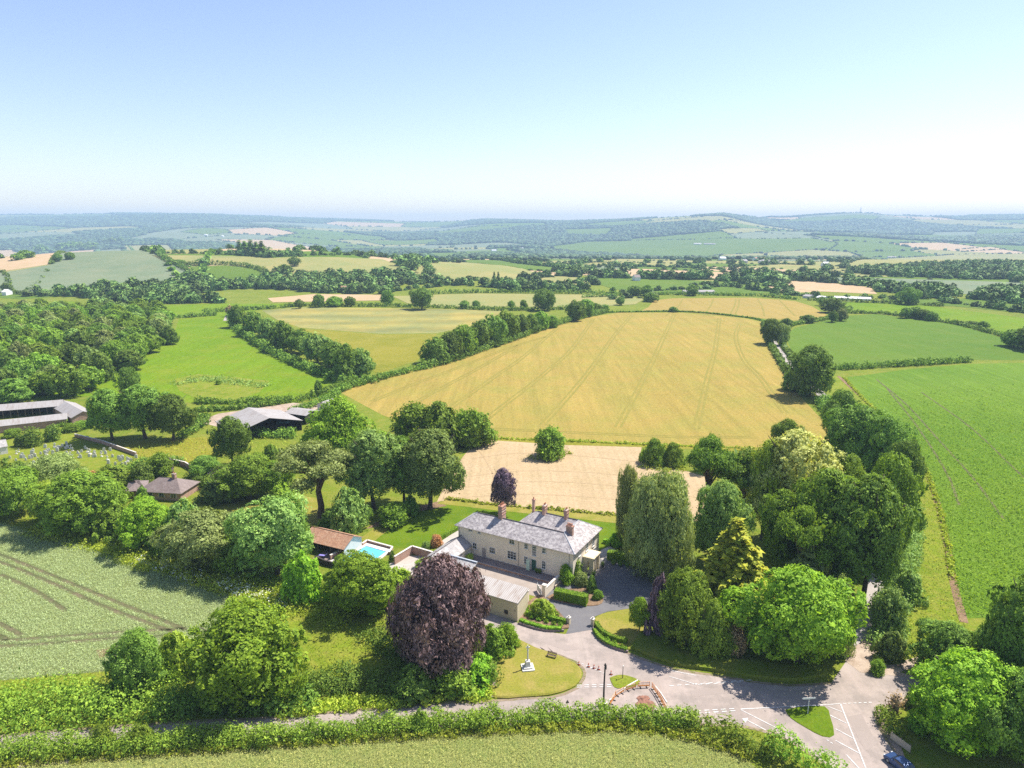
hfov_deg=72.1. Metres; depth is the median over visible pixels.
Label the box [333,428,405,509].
broadleaf tree
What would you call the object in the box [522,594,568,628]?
planting bed
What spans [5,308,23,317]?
woodland tree
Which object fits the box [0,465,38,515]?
broadleaf tree
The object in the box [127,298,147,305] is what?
woodland tree
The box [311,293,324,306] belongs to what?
field tree
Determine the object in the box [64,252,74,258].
field tree
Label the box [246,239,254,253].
conifer tree
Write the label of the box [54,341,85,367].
woodland tree
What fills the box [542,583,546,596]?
gate pier
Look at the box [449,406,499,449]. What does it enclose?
broadleaf tree
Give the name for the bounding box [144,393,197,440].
broadleaf tree
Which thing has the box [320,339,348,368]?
hedgerow tree
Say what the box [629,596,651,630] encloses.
young tree
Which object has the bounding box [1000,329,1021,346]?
hedgerow tree
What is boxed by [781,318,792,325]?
oak tree
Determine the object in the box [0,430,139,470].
churchyard
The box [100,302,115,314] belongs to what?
woodland tree
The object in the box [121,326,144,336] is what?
woodland tree
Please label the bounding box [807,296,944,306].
hedge
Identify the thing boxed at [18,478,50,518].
broadleaf tree
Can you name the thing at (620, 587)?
driveway
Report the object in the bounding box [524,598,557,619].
shrub
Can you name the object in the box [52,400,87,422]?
farm wing
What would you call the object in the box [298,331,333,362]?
hedgerow tree
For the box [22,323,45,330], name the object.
woodland tree
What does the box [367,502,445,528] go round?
tree bed
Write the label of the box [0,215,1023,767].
ground
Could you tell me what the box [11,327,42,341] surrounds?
woodland tree
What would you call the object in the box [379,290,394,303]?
field tree
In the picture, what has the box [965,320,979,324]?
hedgerow tree
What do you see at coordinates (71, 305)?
woodland tree
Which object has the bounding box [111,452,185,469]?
hedge
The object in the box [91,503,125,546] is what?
shrub
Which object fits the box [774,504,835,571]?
tree
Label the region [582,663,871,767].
road markings
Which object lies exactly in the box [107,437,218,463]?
farm meadow
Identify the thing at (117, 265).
oat field
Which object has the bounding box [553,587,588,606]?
clipped hedge
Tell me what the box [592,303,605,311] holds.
hedgerow tree
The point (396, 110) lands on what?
sky
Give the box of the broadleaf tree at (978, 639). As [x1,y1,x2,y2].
[970,612,999,657]
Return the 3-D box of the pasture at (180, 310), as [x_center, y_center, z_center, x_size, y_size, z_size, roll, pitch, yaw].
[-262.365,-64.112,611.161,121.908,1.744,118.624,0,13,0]
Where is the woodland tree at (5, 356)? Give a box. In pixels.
[0,349,23,367]
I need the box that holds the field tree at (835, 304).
[818,298,846,311]
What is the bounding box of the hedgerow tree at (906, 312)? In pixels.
[899,307,912,318]
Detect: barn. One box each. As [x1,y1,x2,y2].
[216,407,302,429]
[286,408,319,424]
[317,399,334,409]
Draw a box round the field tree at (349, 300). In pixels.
[344,296,355,306]
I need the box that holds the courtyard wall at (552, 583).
[547,575,559,593]
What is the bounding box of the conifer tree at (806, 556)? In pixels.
[785,545,829,597]
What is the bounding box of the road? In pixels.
[0,609,919,767]
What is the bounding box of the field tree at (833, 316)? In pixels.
[828,311,838,321]
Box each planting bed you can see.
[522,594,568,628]
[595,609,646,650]
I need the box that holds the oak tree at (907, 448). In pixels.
[878,438,925,490]
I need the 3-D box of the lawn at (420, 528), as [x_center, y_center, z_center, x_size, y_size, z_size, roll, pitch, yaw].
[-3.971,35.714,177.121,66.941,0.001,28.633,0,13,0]
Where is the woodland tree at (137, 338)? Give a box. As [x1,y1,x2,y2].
[120,332,152,351]
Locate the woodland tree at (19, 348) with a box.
[8,341,31,357]
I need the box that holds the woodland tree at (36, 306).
[27,304,47,311]
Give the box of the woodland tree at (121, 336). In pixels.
[112,330,128,341]
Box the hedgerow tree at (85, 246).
[79,242,99,249]
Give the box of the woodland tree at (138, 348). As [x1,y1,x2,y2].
[126,343,146,357]
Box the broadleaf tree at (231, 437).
[206,415,251,460]
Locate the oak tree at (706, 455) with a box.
[684,433,739,485]
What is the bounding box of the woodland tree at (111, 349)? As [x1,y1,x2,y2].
[99,339,129,363]
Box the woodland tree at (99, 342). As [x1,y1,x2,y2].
[93,336,115,352]
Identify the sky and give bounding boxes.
[0,0,1023,221]
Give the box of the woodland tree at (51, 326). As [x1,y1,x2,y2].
[43,319,74,329]
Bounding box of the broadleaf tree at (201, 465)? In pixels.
[188,455,221,477]
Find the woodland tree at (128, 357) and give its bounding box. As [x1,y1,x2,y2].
[113,348,147,369]
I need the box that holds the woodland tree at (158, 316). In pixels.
[152,315,167,324]
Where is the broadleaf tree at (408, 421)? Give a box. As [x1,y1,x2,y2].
[389,401,428,439]
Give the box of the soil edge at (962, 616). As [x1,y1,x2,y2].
[837,376,967,622]
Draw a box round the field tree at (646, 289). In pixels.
[641,285,652,293]
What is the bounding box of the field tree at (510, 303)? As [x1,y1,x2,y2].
[507,300,515,308]
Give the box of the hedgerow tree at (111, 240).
[107,237,116,241]
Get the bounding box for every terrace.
[314,548,338,560]
[473,555,555,582]
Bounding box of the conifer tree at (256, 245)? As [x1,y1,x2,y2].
[252,241,258,253]
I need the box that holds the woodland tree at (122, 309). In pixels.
[110,304,126,312]
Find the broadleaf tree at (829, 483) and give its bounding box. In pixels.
[790,465,859,572]
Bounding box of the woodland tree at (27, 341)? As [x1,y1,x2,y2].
[14,335,35,346]
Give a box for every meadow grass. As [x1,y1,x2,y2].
[1,513,381,629]
[2,670,175,706]
[133,436,289,468]
[293,615,399,686]
[904,476,968,658]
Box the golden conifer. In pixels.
[693,517,775,625]
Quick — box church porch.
[0,439,7,454]
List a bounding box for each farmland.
[0,213,1023,268]
[0,214,1022,291]
[0,214,1023,298]
[0,216,1023,284]
[0,221,847,270]
[80,215,1022,289]
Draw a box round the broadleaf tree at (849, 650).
[828,573,856,658]
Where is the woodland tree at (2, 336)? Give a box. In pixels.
[0,330,6,341]
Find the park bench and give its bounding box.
[547,651,556,658]
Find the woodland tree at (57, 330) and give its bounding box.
[46,328,63,334]
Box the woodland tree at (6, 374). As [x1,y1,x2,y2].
[0,367,18,380]
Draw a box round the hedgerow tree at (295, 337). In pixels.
[284,327,312,353]
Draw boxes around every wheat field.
[0,524,229,679]
[19,729,754,767]
[125,245,208,253]
[152,255,418,275]
[263,307,500,333]
[394,293,643,306]
[415,262,532,280]
[720,228,764,233]
[849,253,1023,265]
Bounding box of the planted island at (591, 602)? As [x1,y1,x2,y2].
[546,587,602,605]
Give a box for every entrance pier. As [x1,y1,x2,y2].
[566,615,570,624]
[590,616,594,625]
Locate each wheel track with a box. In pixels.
[0,553,187,647]
[370,314,788,437]
[665,299,795,315]
[876,379,1023,518]
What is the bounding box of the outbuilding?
[462,575,528,621]
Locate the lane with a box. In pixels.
[774,341,888,645]
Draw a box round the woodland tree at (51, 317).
[44,314,63,320]
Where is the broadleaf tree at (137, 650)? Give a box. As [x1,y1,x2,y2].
[100,626,169,700]
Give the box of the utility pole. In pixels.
[603,663,606,701]
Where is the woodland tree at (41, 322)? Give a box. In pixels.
[23,318,50,327]
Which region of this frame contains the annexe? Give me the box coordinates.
[422,535,471,560]
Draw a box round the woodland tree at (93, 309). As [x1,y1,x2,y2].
[82,303,102,316]
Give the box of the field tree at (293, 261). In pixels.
[287,256,301,265]
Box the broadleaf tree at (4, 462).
[0,452,25,477]
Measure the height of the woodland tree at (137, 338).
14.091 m
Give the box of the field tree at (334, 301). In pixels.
[325,296,343,306]
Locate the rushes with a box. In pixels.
[169,373,271,388]
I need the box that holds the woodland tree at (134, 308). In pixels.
[126,303,144,316]
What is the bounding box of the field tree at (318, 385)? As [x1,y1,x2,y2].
[314,379,322,395]
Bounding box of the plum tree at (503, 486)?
[490,467,516,506]
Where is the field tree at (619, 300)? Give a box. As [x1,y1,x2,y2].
[615,296,624,304]
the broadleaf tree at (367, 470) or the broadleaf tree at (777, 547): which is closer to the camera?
the broadleaf tree at (777, 547)
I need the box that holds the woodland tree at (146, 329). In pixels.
[139,325,158,336]
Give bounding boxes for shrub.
[3,428,21,438]
[54,418,69,426]
[60,423,82,432]
[74,420,89,428]
[87,721,116,755]
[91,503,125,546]
[95,464,134,484]
[109,481,133,503]
[126,723,160,752]
[130,461,154,482]
[136,484,148,499]
[145,451,174,476]
[148,522,180,559]
[158,630,196,678]
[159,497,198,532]
[192,482,234,505]
[211,535,261,577]
[262,444,278,458]
[268,477,294,501]
[279,549,331,606]
[317,510,334,528]
[328,486,372,533]
[377,501,410,531]
[383,566,413,608]
[389,550,394,562]
[389,661,438,708]
[404,495,420,516]
[410,708,431,736]
[414,557,423,567]
[421,541,431,549]
[429,534,443,547]
[432,660,483,699]
[465,553,473,559]
[465,652,497,698]
[472,637,481,655]
[476,623,515,661]
[498,621,521,647]
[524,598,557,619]
[559,564,574,585]
[572,571,587,587]
[586,574,597,592]
[592,589,603,599]
[606,532,623,547]
[643,572,670,636]
[725,624,748,658]
[738,604,776,656]
[780,370,799,392]
[869,582,911,638]
[869,631,908,664]
[869,657,885,677]
[883,689,913,714]
[891,568,929,608]
[902,687,920,709]
[904,708,928,738]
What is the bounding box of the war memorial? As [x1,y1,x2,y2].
[521,645,534,671]
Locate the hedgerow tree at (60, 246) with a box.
[53,242,74,249]
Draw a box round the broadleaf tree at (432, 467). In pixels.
[395,427,466,509]
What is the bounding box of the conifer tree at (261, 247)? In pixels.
[257,241,266,252]
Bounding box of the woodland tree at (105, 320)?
[91,316,113,328]
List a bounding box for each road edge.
[0,650,585,736]
[596,637,831,685]
[687,723,821,762]
[873,711,896,753]
[878,696,905,756]
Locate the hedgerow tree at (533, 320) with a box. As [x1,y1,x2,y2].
[525,313,540,330]
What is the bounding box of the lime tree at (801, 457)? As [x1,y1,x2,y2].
[739,428,849,521]
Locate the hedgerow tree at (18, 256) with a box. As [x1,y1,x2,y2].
[10,252,25,259]
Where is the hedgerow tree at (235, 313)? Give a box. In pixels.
[227,303,245,325]
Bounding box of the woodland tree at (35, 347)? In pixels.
[26,342,50,356]
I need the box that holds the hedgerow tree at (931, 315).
[923,311,939,320]
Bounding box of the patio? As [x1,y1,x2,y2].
[389,556,420,575]
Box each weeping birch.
[615,464,637,547]
[620,467,697,584]
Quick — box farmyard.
[204,403,317,428]
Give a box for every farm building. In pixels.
[682,290,713,293]
[802,294,813,298]
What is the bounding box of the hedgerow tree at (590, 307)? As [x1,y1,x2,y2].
[577,299,594,316]
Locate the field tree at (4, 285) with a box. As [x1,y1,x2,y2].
[0,282,11,290]
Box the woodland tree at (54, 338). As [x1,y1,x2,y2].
[34,330,66,347]
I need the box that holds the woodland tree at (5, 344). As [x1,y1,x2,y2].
[0,340,10,349]
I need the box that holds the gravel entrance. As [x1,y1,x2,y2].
[845,637,917,677]
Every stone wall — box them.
[518,622,563,631]
[592,627,627,652]
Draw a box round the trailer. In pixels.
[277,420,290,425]
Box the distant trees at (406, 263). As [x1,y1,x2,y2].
[0,243,1023,291]
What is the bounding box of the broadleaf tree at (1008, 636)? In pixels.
[981,572,1023,680]
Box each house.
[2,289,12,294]
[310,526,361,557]
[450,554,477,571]
[455,497,602,581]
[632,274,640,280]
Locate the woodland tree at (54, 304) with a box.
[44,301,63,308]
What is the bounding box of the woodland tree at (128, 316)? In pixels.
[119,310,136,320]
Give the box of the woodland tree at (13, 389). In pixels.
[0,378,34,403]
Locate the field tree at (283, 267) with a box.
[278,264,294,272]
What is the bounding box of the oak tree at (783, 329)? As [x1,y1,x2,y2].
[776,323,791,342]
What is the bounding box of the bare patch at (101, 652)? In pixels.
[96,648,108,657]
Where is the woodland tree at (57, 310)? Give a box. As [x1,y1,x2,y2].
[50,306,66,316]
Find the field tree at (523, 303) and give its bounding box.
[520,300,527,308]
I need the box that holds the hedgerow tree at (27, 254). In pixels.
[18,250,35,257]
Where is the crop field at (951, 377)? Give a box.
[847,363,1023,617]
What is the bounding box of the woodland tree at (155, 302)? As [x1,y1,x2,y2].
[147,299,169,310]
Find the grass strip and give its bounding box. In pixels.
[384,416,759,450]
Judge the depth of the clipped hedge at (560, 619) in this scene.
133.94 m
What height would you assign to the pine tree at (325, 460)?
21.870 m
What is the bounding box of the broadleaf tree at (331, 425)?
[296,395,389,469]
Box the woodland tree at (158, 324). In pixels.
[148,318,170,336]
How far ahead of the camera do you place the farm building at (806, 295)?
723.96 m
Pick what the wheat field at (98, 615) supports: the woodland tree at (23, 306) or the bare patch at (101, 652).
the bare patch at (101, 652)
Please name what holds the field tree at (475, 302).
on the ground at (928, 753)
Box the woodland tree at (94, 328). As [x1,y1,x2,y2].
[85,322,112,334]
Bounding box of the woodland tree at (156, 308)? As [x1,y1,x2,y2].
[145,305,164,315]
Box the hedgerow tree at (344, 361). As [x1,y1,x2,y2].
[332,342,358,380]
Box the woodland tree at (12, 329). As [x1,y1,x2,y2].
[0,322,23,343]
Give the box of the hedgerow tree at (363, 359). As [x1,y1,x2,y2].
[352,347,375,376]
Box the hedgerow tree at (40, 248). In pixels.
[32,244,48,251]
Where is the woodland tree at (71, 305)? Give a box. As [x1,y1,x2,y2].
[67,302,82,308]
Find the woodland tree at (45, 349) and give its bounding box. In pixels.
[28,345,63,365]
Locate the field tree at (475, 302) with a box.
[472,300,479,305]
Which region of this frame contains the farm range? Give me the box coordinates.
[0,413,67,432]
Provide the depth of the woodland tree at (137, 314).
502.96 m
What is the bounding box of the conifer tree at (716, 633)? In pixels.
[687,597,739,659]
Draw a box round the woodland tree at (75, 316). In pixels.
[69,312,86,321]
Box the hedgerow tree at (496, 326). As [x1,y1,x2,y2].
[479,313,507,341]
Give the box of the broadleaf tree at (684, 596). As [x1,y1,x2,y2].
[656,562,712,650]
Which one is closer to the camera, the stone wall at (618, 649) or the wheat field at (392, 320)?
the stone wall at (618, 649)
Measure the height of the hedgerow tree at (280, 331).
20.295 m
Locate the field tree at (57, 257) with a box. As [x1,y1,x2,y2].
[52,253,62,260]
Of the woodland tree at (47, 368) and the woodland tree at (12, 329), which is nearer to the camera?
the woodland tree at (47, 368)
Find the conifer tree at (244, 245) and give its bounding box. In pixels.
[240,241,247,251]
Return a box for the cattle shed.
[0,400,62,418]
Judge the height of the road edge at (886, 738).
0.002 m
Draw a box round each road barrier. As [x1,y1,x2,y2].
[609,693,615,704]
[615,687,623,696]
[625,683,635,691]
[638,682,649,688]
[656,689,661,702]
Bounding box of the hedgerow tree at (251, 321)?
[241,310,263,333]
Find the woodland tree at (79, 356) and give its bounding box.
[71,345,103,366]
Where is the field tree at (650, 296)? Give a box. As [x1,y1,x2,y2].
[643,292,659,301]
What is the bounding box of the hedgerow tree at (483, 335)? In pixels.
[468,320,492,345]
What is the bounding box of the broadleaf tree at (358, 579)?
[319,548,397,616]
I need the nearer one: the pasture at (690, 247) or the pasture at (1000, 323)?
the pasture at (1000, 323)
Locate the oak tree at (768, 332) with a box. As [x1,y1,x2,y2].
[760,318,781,341]
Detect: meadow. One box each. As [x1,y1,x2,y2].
[0,509,490,733]
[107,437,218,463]
[211,437,317,530]
[284,322,435,373]
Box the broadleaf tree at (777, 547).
[758,488,798,570]
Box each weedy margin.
[444,496,614,514]
[498,436,752,448]
[527,448,572,459]
[636,462,690,471]
[842,376,958,580]
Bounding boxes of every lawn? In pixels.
[220,493,321,526]
[361,527,390,540]
[362,504,621,550]
[437,499,616,522]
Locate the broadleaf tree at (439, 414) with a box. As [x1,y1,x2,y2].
[419,401,463,449]
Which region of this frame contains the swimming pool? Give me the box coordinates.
[331,543,388,560]
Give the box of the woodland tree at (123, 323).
[112,318,130,329]
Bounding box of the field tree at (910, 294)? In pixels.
[894,286,921,302]
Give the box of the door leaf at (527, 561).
[526,559,529,569]
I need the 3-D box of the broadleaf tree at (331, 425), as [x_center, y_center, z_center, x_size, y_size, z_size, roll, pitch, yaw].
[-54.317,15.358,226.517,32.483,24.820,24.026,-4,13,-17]
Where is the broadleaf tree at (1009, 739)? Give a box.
[978,666,1023,765]
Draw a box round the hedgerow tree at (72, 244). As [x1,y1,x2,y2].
[63,240,79,247]
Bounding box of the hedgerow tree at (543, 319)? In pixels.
[533,311,550,329]
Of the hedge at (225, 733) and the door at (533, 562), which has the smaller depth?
the hedge at (225, 733)
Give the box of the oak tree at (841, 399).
[819,388,863,433]
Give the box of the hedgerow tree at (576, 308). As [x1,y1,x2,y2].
[565,299,586,320]
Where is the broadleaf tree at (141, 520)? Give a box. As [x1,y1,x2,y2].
[113,493,168,548]
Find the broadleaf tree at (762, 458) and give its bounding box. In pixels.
[745,437,784,539]
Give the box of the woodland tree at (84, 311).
[76,306,89,316]
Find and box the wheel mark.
[454,448,693,499]
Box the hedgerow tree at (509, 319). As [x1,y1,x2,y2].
[497,309,520,336]
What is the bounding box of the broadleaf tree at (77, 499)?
[21,468,130,536]
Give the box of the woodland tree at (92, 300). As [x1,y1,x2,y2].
[86,298,100,304]
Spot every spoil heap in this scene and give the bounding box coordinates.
[635,700,655,709]
[636,695,649,700]
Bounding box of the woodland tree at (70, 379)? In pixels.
[40,362,89,396]
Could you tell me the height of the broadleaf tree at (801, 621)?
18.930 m
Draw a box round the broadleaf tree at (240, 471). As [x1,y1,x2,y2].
[210,452,276,498]
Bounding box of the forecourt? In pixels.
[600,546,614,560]
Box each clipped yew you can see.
[13,435,24,446]
[17,425,44,447]
[42,423,62,442]
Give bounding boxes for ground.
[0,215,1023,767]
[174,374,268,400]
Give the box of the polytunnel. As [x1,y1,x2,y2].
[834,296,870,300]
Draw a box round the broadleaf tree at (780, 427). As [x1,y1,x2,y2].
[770,417,806,440]
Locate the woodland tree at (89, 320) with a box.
[72,316,93,325]
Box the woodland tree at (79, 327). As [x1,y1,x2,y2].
[72,325,86,330]
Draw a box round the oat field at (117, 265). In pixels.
[0,249,184,292]
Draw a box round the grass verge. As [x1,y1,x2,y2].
[0,716,751,767]
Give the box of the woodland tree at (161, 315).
[151,312,169,323]
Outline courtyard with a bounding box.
[476,564,563,595]
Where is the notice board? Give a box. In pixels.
[890,731,910,753]
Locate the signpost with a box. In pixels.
[802,697,815,713]
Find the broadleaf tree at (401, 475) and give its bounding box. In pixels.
[384,435,414,502]
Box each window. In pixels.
[489,547,495,554]
[507,550,516,560]
[509,539,514,545]
[532,545,536,557]
[541,561,545,569]
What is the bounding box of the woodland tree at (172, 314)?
[153,309,177,321]
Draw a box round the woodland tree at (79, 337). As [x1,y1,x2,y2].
[66,329,97,350]
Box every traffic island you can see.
[610,675,639,688]
[785,706,833,737]
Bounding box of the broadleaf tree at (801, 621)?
[718,563,869,668]
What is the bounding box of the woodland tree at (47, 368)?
[36,364,57,373]
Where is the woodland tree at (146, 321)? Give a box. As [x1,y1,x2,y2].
[144,316,155,324]
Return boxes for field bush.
[534,424,567,461]
[638,437,667,467]
[658,442,686,468]
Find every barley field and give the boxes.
[341,313,828,447]
[641,298,825,320]
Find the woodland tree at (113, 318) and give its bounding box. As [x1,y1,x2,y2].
[106,315,117,323]
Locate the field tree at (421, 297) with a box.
[408,287,432,308]
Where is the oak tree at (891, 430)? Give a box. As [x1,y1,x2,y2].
[845,413,921,471]
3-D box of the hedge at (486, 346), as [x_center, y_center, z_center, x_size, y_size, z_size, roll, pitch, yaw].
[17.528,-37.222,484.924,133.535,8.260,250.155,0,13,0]
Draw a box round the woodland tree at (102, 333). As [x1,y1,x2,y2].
[93,328,114,339]
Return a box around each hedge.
[0,250,65,294]
[0,655,197,742]
[0,697,702,763]
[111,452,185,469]
[126,244,216,280]
[151,677,321,721]
[157,253,196,270]
[164,259,270,275]
[175,412,211,437]
[177,311,217,317]
[183,470,221,488]
[192,393,293,404]
[193,395,294,412]
[201,301,567,312]
[226,313,379,383]
[248,425,297,438]
[287,360,428,409]
[291,658,504,701]
[292,376,358,401]
[408,287,615,294]
[418,308,609,367]
[440,526,457,538]
[519,617,561,631]
[526,610,566,623]
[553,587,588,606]
[581,291,800,299]
[592,628,627,650]
[594,620,627,643]
[607,549,652,567]
[608,310,764,320]
[680,709,783,762]
[759,320,809,396]
[760,719,848,767]
[778,341,792,358]
[786,305,853,326]
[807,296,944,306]
[814,392,870,473]
[837,355,973,369]
[850,309,1003,335]
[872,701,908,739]
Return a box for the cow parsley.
[131,554,293,606]
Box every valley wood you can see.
[17,269,591,303]
[845,258,1023,303]
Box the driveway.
[541,559,671,633]
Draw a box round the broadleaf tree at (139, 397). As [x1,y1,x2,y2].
[113,384,169,438]
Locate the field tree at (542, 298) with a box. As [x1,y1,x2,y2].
[532,288,555,310]
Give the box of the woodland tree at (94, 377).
[77,364,105,389]
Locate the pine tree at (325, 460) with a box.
[270,435,354,518]
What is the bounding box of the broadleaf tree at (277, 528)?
[221,489,315,577]
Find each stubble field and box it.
[0,249,94,270]
[0,250,16,255]
[216,239,308,249]
[268,294,380,301]
[437,440,705,519]
[583,269,753,277]
[786,281,876,293]
[959,247,1001,250]
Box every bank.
[33,517,284,591]
[274,682,496,720]
[354,618,408,674]
[630,631,827,681]
[861,500,927,646]
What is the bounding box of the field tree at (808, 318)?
[799,314,816,323]
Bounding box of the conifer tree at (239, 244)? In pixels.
[235,240,241,251]
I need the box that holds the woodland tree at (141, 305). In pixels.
[135,302,147,307]
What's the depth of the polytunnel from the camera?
705.89 m
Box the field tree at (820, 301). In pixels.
[816,298,827,304]
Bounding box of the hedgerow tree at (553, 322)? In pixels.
[548,315,557,327]
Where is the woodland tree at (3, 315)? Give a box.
[0,311,7,320]
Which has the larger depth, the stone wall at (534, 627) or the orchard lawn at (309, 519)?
the orchard lawn at (309, 519)
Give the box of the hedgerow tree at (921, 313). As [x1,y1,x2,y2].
[916,309,929,319]
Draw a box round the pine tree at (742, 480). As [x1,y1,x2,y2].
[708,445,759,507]
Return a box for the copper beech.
[382,551,492,678]
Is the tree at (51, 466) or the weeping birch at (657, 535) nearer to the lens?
the weeping birch at (657, 535)
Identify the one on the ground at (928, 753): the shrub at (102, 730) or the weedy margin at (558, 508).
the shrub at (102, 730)
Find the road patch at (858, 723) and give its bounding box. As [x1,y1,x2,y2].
[384,638,876,750]
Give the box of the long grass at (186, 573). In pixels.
[18,519,359,631]
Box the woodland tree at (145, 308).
[142,306,151,318]
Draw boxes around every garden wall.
[74,434,136,454]
[173,459,189,468]
[314,556,335,567]
[330,549,342,559]
[362,539,392,554]
[394,545,432,563]
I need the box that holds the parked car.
[883,751,914,767]
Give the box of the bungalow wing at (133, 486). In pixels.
[126,480,148,498]
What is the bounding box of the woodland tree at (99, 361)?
[80,352,116,381]
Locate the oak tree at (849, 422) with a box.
[821,402,894,463]
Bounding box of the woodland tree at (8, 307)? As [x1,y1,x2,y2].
[3,304,16,310]
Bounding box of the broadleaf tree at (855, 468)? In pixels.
[836,453,867,483]
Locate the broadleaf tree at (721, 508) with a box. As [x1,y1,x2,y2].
[688,477,756,557]
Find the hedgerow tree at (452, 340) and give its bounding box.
[439,330,464,357]
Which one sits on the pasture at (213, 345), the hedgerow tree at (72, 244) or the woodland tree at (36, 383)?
the woodland tree at (36, 383)
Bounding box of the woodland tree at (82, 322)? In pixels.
[76,319,89,326]
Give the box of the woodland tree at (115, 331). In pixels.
[111,329,120,335]
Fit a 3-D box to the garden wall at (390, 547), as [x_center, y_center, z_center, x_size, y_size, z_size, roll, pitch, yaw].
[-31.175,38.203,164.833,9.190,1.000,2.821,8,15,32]
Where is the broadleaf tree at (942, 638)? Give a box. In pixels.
[903,618,985,673]
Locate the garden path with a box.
[442,531,457,543]
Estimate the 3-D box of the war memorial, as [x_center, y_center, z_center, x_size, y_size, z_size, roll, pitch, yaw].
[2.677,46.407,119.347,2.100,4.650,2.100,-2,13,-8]
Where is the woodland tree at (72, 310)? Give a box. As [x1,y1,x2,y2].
[66,307,80,314]
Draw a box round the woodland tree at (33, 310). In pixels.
[24,307,41,314]
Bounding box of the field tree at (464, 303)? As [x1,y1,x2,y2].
[458,300,469,307]
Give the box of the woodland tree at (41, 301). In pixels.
[33,298,49,305]
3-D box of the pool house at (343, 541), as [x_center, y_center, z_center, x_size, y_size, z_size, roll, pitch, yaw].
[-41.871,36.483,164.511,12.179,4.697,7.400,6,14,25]
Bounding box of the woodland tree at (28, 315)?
[22,311,38,320]
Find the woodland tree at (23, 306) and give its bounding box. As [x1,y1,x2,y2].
[14,302,29,311]
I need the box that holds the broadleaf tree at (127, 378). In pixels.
[112,365,140,393]
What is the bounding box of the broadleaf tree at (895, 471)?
[865,451,928,539]
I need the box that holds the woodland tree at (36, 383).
[27,371,54,395]
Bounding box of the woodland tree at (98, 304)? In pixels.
[91,302,103,306]
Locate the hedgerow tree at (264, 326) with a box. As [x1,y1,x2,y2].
[257,317,275,342]
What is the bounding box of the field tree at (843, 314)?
[836,308,848,320]
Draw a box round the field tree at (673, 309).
[668,306,678,311]
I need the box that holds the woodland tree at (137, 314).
[132,311,146,319]
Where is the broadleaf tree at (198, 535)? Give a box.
[146,506,241,567]
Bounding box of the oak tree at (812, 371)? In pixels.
[782,343,836,395]
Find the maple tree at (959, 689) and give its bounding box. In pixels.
[907,643,1023,759]
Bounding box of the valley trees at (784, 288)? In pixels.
[150,243,1023,312]
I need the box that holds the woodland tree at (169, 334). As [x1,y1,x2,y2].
[159,325,180,344]
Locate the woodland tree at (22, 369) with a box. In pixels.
[3,357,35,384]
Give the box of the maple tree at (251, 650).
[166,593,311,714]
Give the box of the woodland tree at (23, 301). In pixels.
[16,299,32,304]
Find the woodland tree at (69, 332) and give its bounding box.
[61,328,88,342]
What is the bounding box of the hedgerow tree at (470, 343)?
[451,323,479,351]
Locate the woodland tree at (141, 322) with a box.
[135,315,145,326]
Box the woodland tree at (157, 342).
[142,333,165,352]
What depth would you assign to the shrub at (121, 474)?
204.37 m
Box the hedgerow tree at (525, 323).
[511,314,530,333]
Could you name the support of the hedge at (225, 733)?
on the wheat field at (497, 742)
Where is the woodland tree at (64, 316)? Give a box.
[55,312,69,321]
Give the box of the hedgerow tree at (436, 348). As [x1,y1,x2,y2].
[417,336,450,364]
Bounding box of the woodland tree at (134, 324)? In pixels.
[128,320,139,327]
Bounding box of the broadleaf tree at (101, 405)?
[83,388,131,440]
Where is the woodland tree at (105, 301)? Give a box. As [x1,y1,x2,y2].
[101,298,116,305]
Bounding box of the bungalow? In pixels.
[136,472,200,500]
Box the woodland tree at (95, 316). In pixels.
[87,313,103,319]
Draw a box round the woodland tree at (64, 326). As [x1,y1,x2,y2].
[54,321,81,330]
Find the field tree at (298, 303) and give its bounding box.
[293,299,303,308]
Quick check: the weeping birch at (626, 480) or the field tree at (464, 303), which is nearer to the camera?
the weeping birch at (626, 480)
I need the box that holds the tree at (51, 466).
[23,450,89,483]
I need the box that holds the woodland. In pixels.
[0,212,1023,261]
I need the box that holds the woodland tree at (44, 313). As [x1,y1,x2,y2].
[36,310,56,317]
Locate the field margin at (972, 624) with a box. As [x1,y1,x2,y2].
[827,375,985,671]
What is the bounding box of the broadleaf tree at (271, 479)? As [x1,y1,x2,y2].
[255,459,295,494]
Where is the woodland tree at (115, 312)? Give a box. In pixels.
[103,308,123,317]
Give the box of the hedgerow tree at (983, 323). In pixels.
[977,321,990,327]
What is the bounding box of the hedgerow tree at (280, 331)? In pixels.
[268,320,294,351]
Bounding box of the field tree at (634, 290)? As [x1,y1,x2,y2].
[626,285,641,295]
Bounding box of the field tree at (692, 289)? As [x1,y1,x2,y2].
[686,284,698,295]
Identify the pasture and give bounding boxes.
[16,315,350,404]
[166,304,283,317]
[183,228,228,233]
[191,265,260,277]
[365,239,436,244]
[433,252,463,256]
[466,260,551,269]
[554,238,835,255]
[566,228,610,233]
[582,277,769,292]
[777,215,878,221]
[788,314,1023,368]
[837,277,1022,293]
[843,302,1023,332]
[882,296,1022,312]
[977,228,1023,233]
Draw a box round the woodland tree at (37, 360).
[24,352,60,370]
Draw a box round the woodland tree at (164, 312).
[149,310,171,326]
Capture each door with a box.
[482,547,486,556]
[531,558,536,569]
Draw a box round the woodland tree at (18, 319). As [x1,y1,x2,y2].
[3,314,30,323]
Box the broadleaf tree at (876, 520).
[825,472,927,597]
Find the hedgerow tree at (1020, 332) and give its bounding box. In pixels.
[1014,326,1023,348]
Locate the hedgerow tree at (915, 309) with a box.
[911,306,920,316]
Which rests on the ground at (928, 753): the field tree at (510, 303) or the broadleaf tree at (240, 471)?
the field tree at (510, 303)

